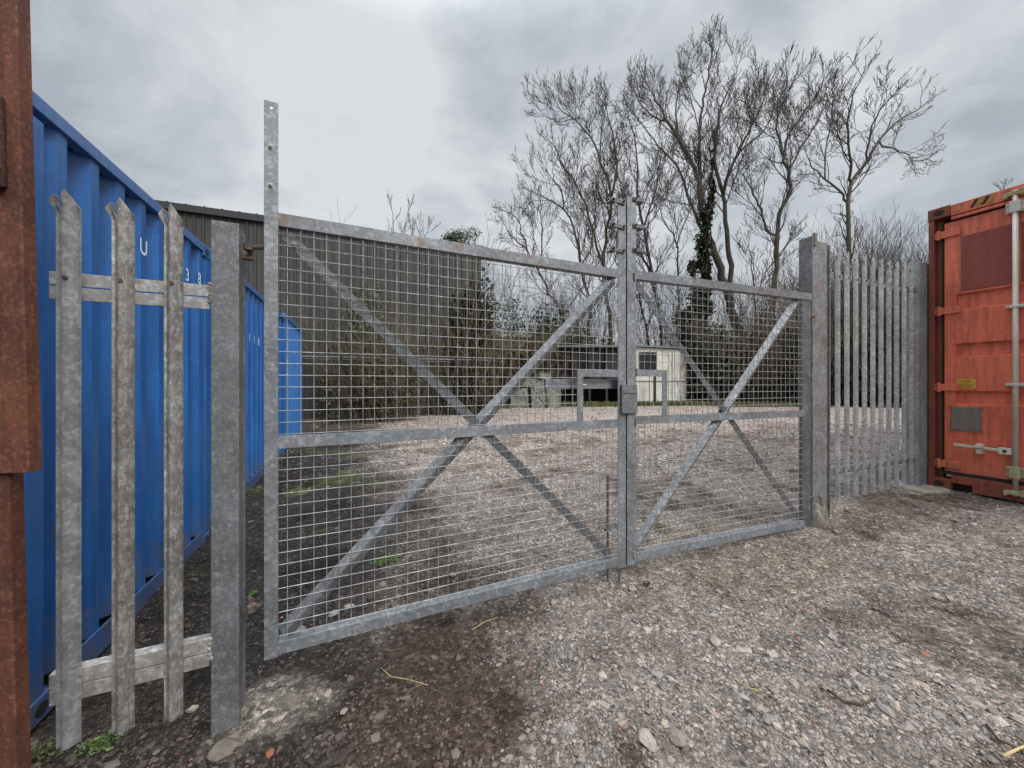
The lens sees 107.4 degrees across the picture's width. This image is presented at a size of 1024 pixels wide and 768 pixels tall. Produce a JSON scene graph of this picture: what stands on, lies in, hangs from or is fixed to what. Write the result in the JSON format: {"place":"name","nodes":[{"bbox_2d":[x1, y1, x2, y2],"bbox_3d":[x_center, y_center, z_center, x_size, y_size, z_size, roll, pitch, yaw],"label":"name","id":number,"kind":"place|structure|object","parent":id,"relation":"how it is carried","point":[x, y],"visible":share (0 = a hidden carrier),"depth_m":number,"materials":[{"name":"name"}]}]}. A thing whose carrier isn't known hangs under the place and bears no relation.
{"place":"outdoors","nodes":[
{"label":"outdoors","id":0,"kind":"place"},
{"bbox_2d":[30,405,1023,767],"bbox_3d":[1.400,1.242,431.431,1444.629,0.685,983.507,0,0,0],"label":"ground","id":1,"kind":"structure","parent":0,"point":[262,727],"depth_m":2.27,"materials":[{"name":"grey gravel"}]},
{"bbox_2d":[0,0,41,767],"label":"rusty steel post","id":2,"kind":"object","parent":1,"relation":"on","point":[20,435],"visible":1,"depth_m":1.01,"materials":[{"name":"brown metal"}]},
{"bbox_2d":[31,735,82,767],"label":"weed","id":3,"kind":"object","parent":1,"relation":"on","point":[43,752],"visible":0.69,"depth_m":1.58,"materials":[{"name":"green plant"}]},
{"bbox_2d":[65,729,123,760],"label":"weed","id":4,"kind":"object","parent":1,"relation":"on","point":[95,746],"visible":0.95,"depth_m":1.60,"materials":[{"name":"green plant"}]},
{"bbox_2d":[24,90,209,731],"bbox_3d":[-3.618,0.113,2.238,2.315,2.875,2.216,0,0,-22],"label":"shipping container","id":5,"kind":"object","parent":1,"relation":"on","point":[91,179],"visible":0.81,"depth_m":2.24,"materials":[{"name":"blue metal"}]},
{"bbox_2d":[185,705,198,712],"bbox_3d":[-1.490,1.514,1.755,0.048,0.023,0.029,0,0,-14],"label":"stone","id":6,"kind":"object","parent":1,"relation":"on","point":[192,708],"visible":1,"depth_m":1.75,"materials":[{"name":"stone"}]},
{"bbox_2d":[206,739,237,761],"bbox_3d":[-1.187,1.523,1.560,0.118,0.069,0.083,0,0,0],"label":"concrete lump","id":7,"kind":"object","parent":1,"relation":"on","point":[221,749],"visible":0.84,"depth_m":1.55,"materials":[{"name":"grey concrete"}]},
{"bbox_2d":[207,220,253,735],"bbox_3d":[-1.266,0.467,1.706,0.160,2.350,0.143,0,0,-25],"label":"gate post","id":8,"kind":"object","parent":1,"relation":"on","point":[226,298],"visible":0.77,"depth_m":1.65,"materials":[{"name":"grey metal"}]},
{"bbox_2d":[48,189,210,750],"bbox_3d":[-1.524,0.322,1.525,0.488,2.130,0.081,0,0,-25],"label":"palisade fence","id":9,"kind":"object","parent":8,"relation":"attached to","point":[123,670],"visible":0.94,"depth_m":1.49,"materials":[{"name":"grey metal"}]},
{"bbox_2d":[243,100,625,659],"bbox_3d":[-0.211,0.085,2.161,2.205,2.740,0.126,0,0,-25],"label":"gate leaf","id":10,"kind":"object","parent":8,"relation":"attached to","point":[290,639],"visible":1,"depth_m":1.98,"materials":[{"name":"metal"}]},
{"bbox_2d":[209,249,284,529],"bbox_3d":[-4.814,0.050,5.169,2.315,2.800,4.006,0,0,-22],"label":"shipping container","id":11,"kind":"object","parent":1,"relation":"on","point":[254,380],"visible":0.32,"depth_m":5.49,"materials":[{"name":"blue metal"}]},
{"bbox_2d":[248,590,257,596],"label":"weed","id":12,"kind":"object","parent":1,"relation":"on","point":[252,592],"visible":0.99,"depth_m":2.69,"materials":[{"name":"green plant"}]},
{"bbox_2d":[246,486,263,495],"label":"weed","id":13,"kind":"object","parent":1,"relation":"on","point":[253,490],"visible":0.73,"depth_m":4.99,"materials":[{"name":"green plant"}]},
{"bbox_2d":[274,693,299,709],"bbox_3d":[-1.052,1.505,1.770,0.119,0.088,0.118,0,0,-17],"label":"stone","id":14,"kind":"object","parent":1,"relation":"on","point":[290,701],"visible":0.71,"depth_m":1.75,"materials":[{"name":"grey stone"}]},
{"bbox_2d":[282,313,302,449],"bbox_3d":[-6.065,-0.040,8.233,2.315,2.740,2.506,0,0,-22],"label":"shipping container","id":15,"kind":"object","parent":1,"relation":"on","point":[293,369],"visible":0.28,"depth_m":8.54,"materials":[{"name":"blue metal"}]},
{"bbox_2d":[295,624,306,631],"bbox_3d":[-1.293,1.480,2.246,0.096,0.056,0.108,0,0,13],"label":"concrete lump","id":16,"kind":"object","parent":1,"relation":"on","point":[302,627],"visible":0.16,"depth_m":2.25,"materials":[{"name":"grey concrete"}]},
{"bbox_2d":[155,200,483,419],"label":"warehouse","id":17,"kind":"structure","parent":1,"relation":"on","point":[196,221],"depth_m":11.25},
{"bbox_2d":[309,527,332,537],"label":"weed","id":18,"kind":"object","parent":1,"relation":"on","point":[320,531],"visible":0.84,"depth_m":3.57,"materials":[{"name":"green plant"}]},
{"bbox_2d":[323,689,331,697],"bbox_3d":[-0.892,1.500,1.822,0.037,0.029,0.047,0,0,-4],"label":"stone","id":19,"kind":"object","parent":1,"relation":"on","point":[327,693],"visible":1,"depth_m":1.81,"materials":[{"name":"stone"}]},
{"bbox_2d":[327,609,338,617],"bbox_3d":[-1.158,1.493,2.439,0.059,0.042,0.077,0,0,19],"label":"stone","id":20,"kind":"object","parent":1,"relation":"on","point":[332,614],"visible":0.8,"depth_m":2.42,"materials":[{"name":"beige stone"}]},
{"bbox_2d":[340,707,348,714],"bbox_3d":[-0.768,1.498,1.721,0.032,0.021,0.035,0,0,1],"label":"stone","id":21,"kind":"object","parent":1,"relation":"on","point":[343,711],"visible":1,"depth_m":1.71,"materials":[{"name":"stone"}]},
{"bbox_2d":[282,201,422,420],"bbox_3d":[-4.331,-1.589,10.781,3.685,6.411,2.648,0,0,-10],"label":"evergreen shrub","id":22,"kind":"object","parent":1,"relation":"on","point":[360,326],"visible":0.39,"depth_m":11.03,"materials":[{"name":"green plant"}]},
{"bbox_2d":[344,474,397,490],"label":"weed","id":23,"kind":"object","parent":1,"relation":"on","point":[371,482],"visible":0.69,"depth_m":4.97,"materials":[{"name":"green plant"}]},
{"bbox_2d":[301,305,449,424],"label":"dry reeds","id":24,"kind":"object","parent":1,"relation":"on","point":[379,381],"visible":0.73,"depth_m":10.74,"materials":[{"name":"brown plant"}]},
{"bbox_2d":[369,553,401,568],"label":"weed","id":25,"kind":"object","parent":1,"relation":"on","point":[382,560],"visible":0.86,"depth_m":3.07,"materials":[{"name":"green plant"}]},
{"bbox_2d":[302,355,494,422],"bbox_3d":[-3.270,0.135,11.228,5.765,1.930,0.094,0,0,-19],"label":"fence","id":26,"kind":"object","parent":1,"relation":"on","point":[431,390],"visible":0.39,"depth_m":11.36,"materials":[{"name":"brown metal"}]},
{"bbox_2d":[380,667,426,684],"bbox_3d":[-0.558,1.482,1.896,0.315,0.022,0.031,0,0,26],"label":"stick","id":27,"kind":"object","parent":1,"relation":"on","point":[400,678],"visible":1,"depth_m":1.90,"materials":[{"name":"beige wood"}]},
{"bbox_2d":[387,190,420,233],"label":"bare tree","id":28,"kind":"object","parent":1,"relation":"on","point":[409,206],"visible":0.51,"depth_m":22.38,"materials":[{"name":"grey plant"}]},
{"bbox_2d":[405,212,440,236],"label":"bare tree","id":29,"kind":"object","parent":1,"relation":"on","point":[419,230],"visible":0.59,"depth_m":21.56,"materials":[{"name":"grey plant"}]},
{"bbox_2d":[361,212,539,414],"bbox_3d":[-2.206,-1.742,11.994,5.778,6.971,3.975,0,0,-15],"label":"evergreen shrub","id":30,"kind":"object","parent":1,"relation":"on","point":[479,324],"visible":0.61,"depth_m":12.07,"materials":[{"name":"green plant"}]},
{"bbox_2d":[386,288,514,415],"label":"dry reeds","id":31,"kind":"object","parent":1,"relation":"on","point":[487,383],"visible":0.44,"depth_m":11.97,"materials":[{"name":"brown plant"}]},
{"bbox_2d":[440,226,481,243],"bbox_3d":[-2.567,-3.511,19.060,2.181,9.022,1.950,0,0,0],"label":"conifer top","id":32,"kind":"object","parent":1,"relation":"on","point":[451,236],"visible":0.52,"depth_m":18.84,"materials":[{"name":"green plant"}]},
{"bbox_2d":[511,388,529,407],"bbox_3d":[0.341,0.625,16.202,0.781,0.900,0.646,-3,0,0],"label":"concrete block","id":33,"kind":"object","parent":1,"relation":"on","point":[519,399],"depth_m":15.89,"materials":[{"name":"grey concrete"}]},
{"bbox_2d":[485,307,575,403],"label":"bramble thicket","id":34,"kind":"object","parent":1,"relation":"on","point":[519,363],"visible":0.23,"depth_m":17.46,"materials":[{"name":"brown plant"}]},
{"bbox_2d":[528,385,545,407],"bbox_3d":[1.098,0.549,16.200,0.709,1.046,0.648,-2,0,-6],"label":"concrete block","id":35,"kind":"object","parent":1,"relation":"on","point":[539,401],"depth_m":15.91,"materials":[{"name":"grey concrete"}]},
{"bbox_2d":[521,378,543,385],"bbox_3d":[1.026,-0.081,16.350,1.738,0.323,0.648,2,-1,-17],"label":"concrete block","id":36,"kind":"object","parent":35,"relation":"on","point":[535,381],"depth_m":16.02,"materials":[{"name":"grey concrete"}]},
{"bbox_2d":[533,372,549,378],"bbox_3d":[1.315,-0.359,16.350,0.562,0.322,0.649,4,-1,-23],"label":"concrete block","id":37,"kind":"object","parent":36,"relation":"on","point":[541,374],"depth_m":16.11,"materials":[{"name":"grey concrete"}]},
{"bbox_2d":[487,178,593,400],"bbox_3d":[1.260,-4.839,20.038,5.688,12.106,3.507,0,0,31],"label":"bare tree","id":38,"kind":"object","parent":1,"relation":"on","point":[531,216],"visible":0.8,"depth_m":19.97,"materials":[{"name":"grey plant"}]},
{"bbox_2d":[491,329,598,351],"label":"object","id":39,"kind":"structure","parent":1,"relation":"on","point":[529,336],"depth_m":33.70,"materials":[{"name":"plant"}]},
{"bbox_2d":[482,233,617,353],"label":"evergreen shrub","id":40,"kind":"object","parent":1,"relation":"on","point":[512,315],"visible":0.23,"depth_m":19.24,"materials":[{"name":"green plant"}]},
{"bbox_2d":[546,389,560,407],"bbox_3d":[1.710,0.475,16.200,0.636,1.199,0.649,0,0,-11],"label":"concrete block","id":41,"kind":"object","parent":1,"relation":"on","point":[555,395],"depth_m":15.92,"materials":[{"name":"grey concrete"}]},
{"bbox_2d":[490,278,617,401],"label":"evergreen shrub","id":42,"kind":"object","parent":1,"relation":"on","point":[576,328],"visible":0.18,"depth_m":18.62,"materials":[{"name":"green plant"}]},
{"bbox_2d":[507,126,617,400],"bbox_3d":[3.062,-5.924,19.733,6.886,14.258,4.246,0,0,-29],"label":"bare tree","id":43,"kind":"object","parent":1,"relation":"on","point":[585,233],"visible":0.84,"depth_m":19.86,"materials":[{"name":"grey plant"}]},
{"bbox_2d":[247,405,901,493],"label":"yard gravel","id":44,"kind":"structure","parent":1,"relation":"on","point":[601,473],"depth_m":6.69,"materials":[{"name":"grey gravel"}]},
{"bbox_2d":[504,266,652,344],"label":"bare scrub","id":45,"kind":"object","parent":1,"relation":"on","point":[598,323],"visible":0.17,"depth_m":21.36,"materials":[{"name":"brown plant"}]},
{"bbox_2d":[520,65,644,344],"bbox_3d":[3.901,-8.923,21.307,6.951,20.260,5.076,0,0,-34],"label":"bare tree","id":46,"kind":"object","parent":1,"relation":"on","point":[600,164],"visible":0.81,"depth_m":20.85,"materials":[{"name":"grey plant"}]},
{"bbox_2d":[552,345,617,401],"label":"open shed","id":47,"kind":"structure","parent":1,"relation":"on","point":[603,395],"depth_m":17.84,"materials":[{"name":"metal"}]},
{"bbox_2d":[561,355,570,373],"bbox_3d":[2.554,-0.924,17.802,0.450,0.888,0.020,0,0,-2],"label":"window","id":48,"kind":"structure","parent":47,"relation":"in","point":[568,371],"depth_m":17.79,"materials":[{"name":"black glass"}]},
{"bbox_2d":[578,355,587,368],"bbox_3d":[3.364,-0.924,17.830,0.450,0.888,0.020,0,0,-2],"label":"window","id":49,"kind":"structure","parent":47,"relation":"in","point":[582,359],"depth_m":17.82,"materials":[{"name":"black glass"}]},
{"bbox_2d":[595,355,604,369],"bbox_3d":[4.174,-0.924,17.858,0.450,0.888,0.020,0,0,-2],"label":"window","id":50,"kind":"structure","parent":47,"relation":"in","point":[600,357],"depth_m":17.85,"materials":[{"name":"black glass"}]},
{"bbox_2d":[562,321,657,344],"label":"bramble thicket","id":51,"kind":"object","parent":1,"relation":"on","point":[617,343],"visible":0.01,"depth_m":21.03,"materials":[{"name":"brown plant"}]},
{"bbox_2d":[598,207,664,344],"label":"bare tree","id":52,"kind":"object","parent":1,"relation":"on","point":[616,243],"visible":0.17,"depth_m":20.52,"materials":[{"name":"grey plant"}]},
{"bbox_2d":[590,75,692,345],"bbox_3d":[6.667,-7.506,20.343,5.480,17.431,5.045,0,0,21],"label":"bare tree","id":53,"kind":"object","parent":1,"relation":"on","point":[661,175],"visible":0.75,"depth_m":19.95,"materials":[{"name":"grey plant"}]},
{"bbox_2d":[642,581,649,586],"bbox_3d":[0.924,1.378,2.588,0.048,0.014,0.088,0,0,34],"label":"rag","id":54,"kind":"object","parent":1,"relation":"on","point":[646,584],"visible":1,"depth_m":2.58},
{"bbox_2d":[638,728,657,752],"bbox_3d":[0.550,1.450,1.530,0.072,0.048,0.097,0,0,-3],"label":"stone","id":55,"kind":"object","parent":1,"relation":"on","point":[646,739],"visible":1,"depth_m":1.52,"materials":[{"name":"stone"}]},
{"bbox_2d":[653,377,655,402],"bbox_3d":[6.660,0.270,17.550,0.100,1.660,0.100,0,0,0],"label":"timber stake","id":56,"kind":"object","parent":1,"relation":"on","point":[654,388],"visible":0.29,"depth_m":17.50,"materials":[{"name":"grey wood"}]},
{"bbox_2d":[636,345,688,403],"bbox_3d":[6.959,-0.440,19.661,2.884,2.880,3.450,0,0,-4],"label":"portable cabin","id":57,"kind":"object","parent":1,"relation":"on","point":[644,384],"visible":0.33,"depth_m":18.09,"materials":[{"name":"beige metal"}]},
{"bbox_2d":[639,352,655,369],"bbox_3d":[6.515,-1.040,18.034,0.860,0.980,0.029,0,0,-4],"label":"window","id":58,"kind":"structure","parent":57,"relation":"in","point":[641,357],"depth_m":18.03,"materials":[{"name":"black glass"}]},
{"bbox_2d":[500,400,830,408],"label":"grass","id":59,"kind":"structure","parent":1,"relation":"on","point":[641,403],"depth_m":16.95,"materials":[{"name":"green plant"}]},
{"bbox_2d":[668,727,685,746],"bbox_3d":[0.679,1.448,1.547,0.070,0.043,0.072,0,0,-42],"label":"stone","id":60,"kind":"object","parent":1,"relation":"on","point":[676,736],"visible":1,"depth_m":1.53,"materials":[{"name":"stone"}]},
{"bbox_2d":[647,171,715,338],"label":"bare tree","id":61,"kind":"object","parent":1,"relation":"on","point":[678,240],"visible":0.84,"depth_m":18.45,"materials":[{"name":"grey plant"}]},
{"bbox_2d":[598,265,768,345],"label":"bare scrub","id":62,"kind":"object","parent":1,"relation":"on","point":[666,335],"visible":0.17,"depth_m":19.92,"materials":[{"name":"brown plant"}]},
{"bbox_2d":[671,143,720,348],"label":"ivy","id":63,"kind":"object","parent":1,"relation":"on","point":[704,252],"visible":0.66,"depth_m":18.88,"materials":[{"name":"green plant"}]},
{"bbox_2d":[612,12,802,400],"bbox_3d":[11.108,-10.041,20.673,10.731,22.538,5.891,0,0,0],"label":"bare tree","id":64,"kind":"object","parent":1,"relation":"on","point":[696,152],"visible":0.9,"depth_m":20.14,"materials":[{"name":"brown plant"}]},
{"bbox_2d":[710,635,720,646],"bbox_3d":[1.087,1.384,2.021,0.052,0.037,0.073,0,0,-13],"label":"stone","id":65,"kind":"object","parent":1,"relation":"on","point":[715,641],"visible":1,"depth_m":2.00,"materials":[{"name":"stone"}]},
{"bbox_2d":[654,306,777,403],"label":"bramble thicket","id":66,"kind":"object","parent":1,"relation":"on","point":[726,378],"visible":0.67,"depth_m":17.80,"materials":[{"name":"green plant"}]},
{"bbox_2d":[735,680,761,690],"bbox_3d":[1.101,1.407,1.751,0.108,0.007,0.019,0,0,40],"label":"stick","id":67,"kind":"object","parent":1,"relation":"on","point":[747,686],"visible":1,"depth_m":1.75,"materials":[{"name":"beige wood"}]},
{"bbox_2d":[712,214,806,401],"bbox_3d":[11.725,-3.243,17.740,2.945,8.899,3.899,0,0,0],"label":"bare tree","id":68,"kind":"object","parent":1,"relation":"on","point":[751,260],"visible":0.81,"depth_m":17.80,"materials":[{"name":"grey plant"}]},
{"bbox_2d":[676,297,867,402],"bbox_3d":[12.229,-1.229,18.429,8.458,6.329,6.348,0,0,0],"label":"bramble thicket","id":69,"kind":"object","parent":1,"relation":"on","point":[771,395],"visible":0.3,"depth_m":17.93,"materials":[{"name":"brown plant"}]},
{"bbox_2d":[709,238,867,401],"bbox_3d":[13.622,-2.920,19.172,7.634,8.054,6.087,0,0,0],"label":"bare scrub","id":70,"kind":"object","parent":1,"relation":"on","point":[795,278],"visible":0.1,"depth_m":18.90,"materials":[{"name":"brown plant"}]},
{"bbox_2d":[718,34,874,388],"bbox_3d":[14.568,-8.447,19.429,8.827,19.310,4.699,0,0,0],"label":"bare tree","id":71,"kind":"object","parent":1,"relation":"on","point":[783,154],"visible":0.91,"depth_m":19.03,"materials":[{"name":"brown plant"}]},
{"bbox_2d":[799,233,829,527],"bbox_3d":[2.775,0.021,3.404,0.263,2.741,0.188,0,0,-21],"label":"gate post","id":72,"kind":"object","parent":1,"relation":"on","point":[814,266],"visible":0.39,"depth_m":3.41,"materials":[{"name":"metal"}]},
{"bbox_2d":[618,196,814,580],"bbox_3d":[1.713,0.036,2.957,2.100,2.661,0.097,0,0,-21],"label":"gate leaf","id":73,"kind":"object","parent":72,"relation":"attached to","point":[628,407],"visible":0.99,"depth_m":2.85,"materials":[{"name":"metal"}]},
{"bbox_2d":[715,200,928,360],"bbox_3d":[16.010,-3.739,18.400,8.610,9.693,7.498,0,0,-27],"label":"bare scrub","id":74,"kind":"object","parent":1,"relation":"on","point":[859,261],"visible":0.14,"depth_m":17.40,"materials":[{"name":"brown plant"}]},
{"bbox_2d":[730,239,925,406],"bbox_3d":[14.521,-2.142,17.428,8.725,8.157,7.093,0,0,0],"label":"bramble thicket","id":75,"kind":"object","parent":1,"relation":"on","point":[790,370],"visible":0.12,"depth_m":17.08,"materials":[{"name":"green plant"}]},
{"bbox_2d":[775,247,921,407],"bbox_3d":[16.867,-2.271,16.290,8.301,7.994,6.993,0,0,0],"label":"bramble thicket","id":76,"kind":"object","parent":1,"relation":"on","point":[876,369],"visible":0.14,"depth_m":16.16,"materials":[{"name":"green plant"}]},
{"bbox_2d":[827,689,876,705],"bbox_3d":[1.476,1.360,1.626,0.172,0.027,0.059,0,0,25],"label":"stick","id":77,"kind":"object","parent":1,"relation":"on","point":[845,701],"visible":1,"depth_m":1.61,"materials":[{"name":"brown wood"}]},
{"bbox_2d":[784,40,948,405],"bbox_3d":[16.455,-6.945,16.982,7.296,16.295,4.514,0,0,0],"label":"bare tree","id":78,"kind":"object","parent":1,"relation":"on","point":[832,123],"visible":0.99,"depth_m":16.89,"materials":[{"name":"brown plant"}]},
{"bbox_2d":[830,250,928,500],"bbox_3d":[3.779,-0.070,3.889,1.924,2.540,0.123,0,0,-22],"label":"palisade fence","id":79,"kind":"object","parent":1,"relation":"on","point":[913,460],"visible":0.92,"depth_m":3.90,"materials":[{"name":"metal"}]},
{"bbox_2d":[877,610,890,616],"bbox_3d":[2.120,1.317,2.162,0.063,0.027,0.137,0,0,11],"label":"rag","id":80,"kind":"object","parent":1,"relation":"on","point":[885,613],"visible":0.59,"depth_m":2.14,"materials":[{"name":"grey fabric"}]},
{"bbox_2d":[820,203,950,330],"bbox_3d":[18.245,-3.448,16.890,8.747,9.110,8.627,0,0,0],"label":"bare scrub","id":81,"kind":"object","parent":1,"relation":"on","point":[918,258],"visible":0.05,"depth_m":17.04,"materials":[{"name":"brown plant"}]},
{"bbox_2d":[894,639,927,643],"bbox_3d":[2.047,1.324,1.930,0.201,0.011,0.012,0,0,-8],"label":"stick","id":82,"kind":"object","parent":1,"relation":"on","point":[911,641],"visible":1,"depth_m":1.93,"materials":[{"name":"brown wood"}]},
{"bbox_2d":[891,480,950,493],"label":"concrete slab","id":83,"kind":"structure","parent":1,"relation":"on","point":[927,488],"depth_m":4.01,"materials":[{"name":"grey concrete"}]},
{"bbox_2d":[928,183,1023,501],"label":"shipping container","id":84,"kind":"object","parent":1,"relation":"on","point":[976,345],"visible":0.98,"depth_m":3.85,"materials":[{"name":"red metal"}]},
{"bbox_2d":[935,187,1023,497],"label":"door","id":85,"kind":"structure","parent":84,"relation":"in","point":[983,311],"depth_m":3.81,"materials":[{"name":"red paint"}]},
{"bbox_2d":[993,178,1012,189],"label":"bare tree","id":86,"kind":"object","parent":1,"relation":"on","point":[1005,183],"visible":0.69,"depth_m":14.03,"materials":[{"name":"grey plant"}]},
{"bbox_2d":[984,723,1023,751],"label":"stick","id":87,"kind":"object","parent":1,"relation":"on","point":[994,734],"visible":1,"depth_m":1.41,"materials":[{"name":"brown wood"}]},
{"bbox_2d":[1001,745,1023,757],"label":"stick","id":88,"kind":"object","parent":1,"relation":"on","point":[1009,753],"visible":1,"depth_m":1.36,"materials":[{"name":"beige wood"}]},
{"bbox_2d":[30,0,1023,345],"label":"sky","id":89,"kind":"structure","parent":0,"point":[425,100],"materials":[{"name":"grey"}]}
]}

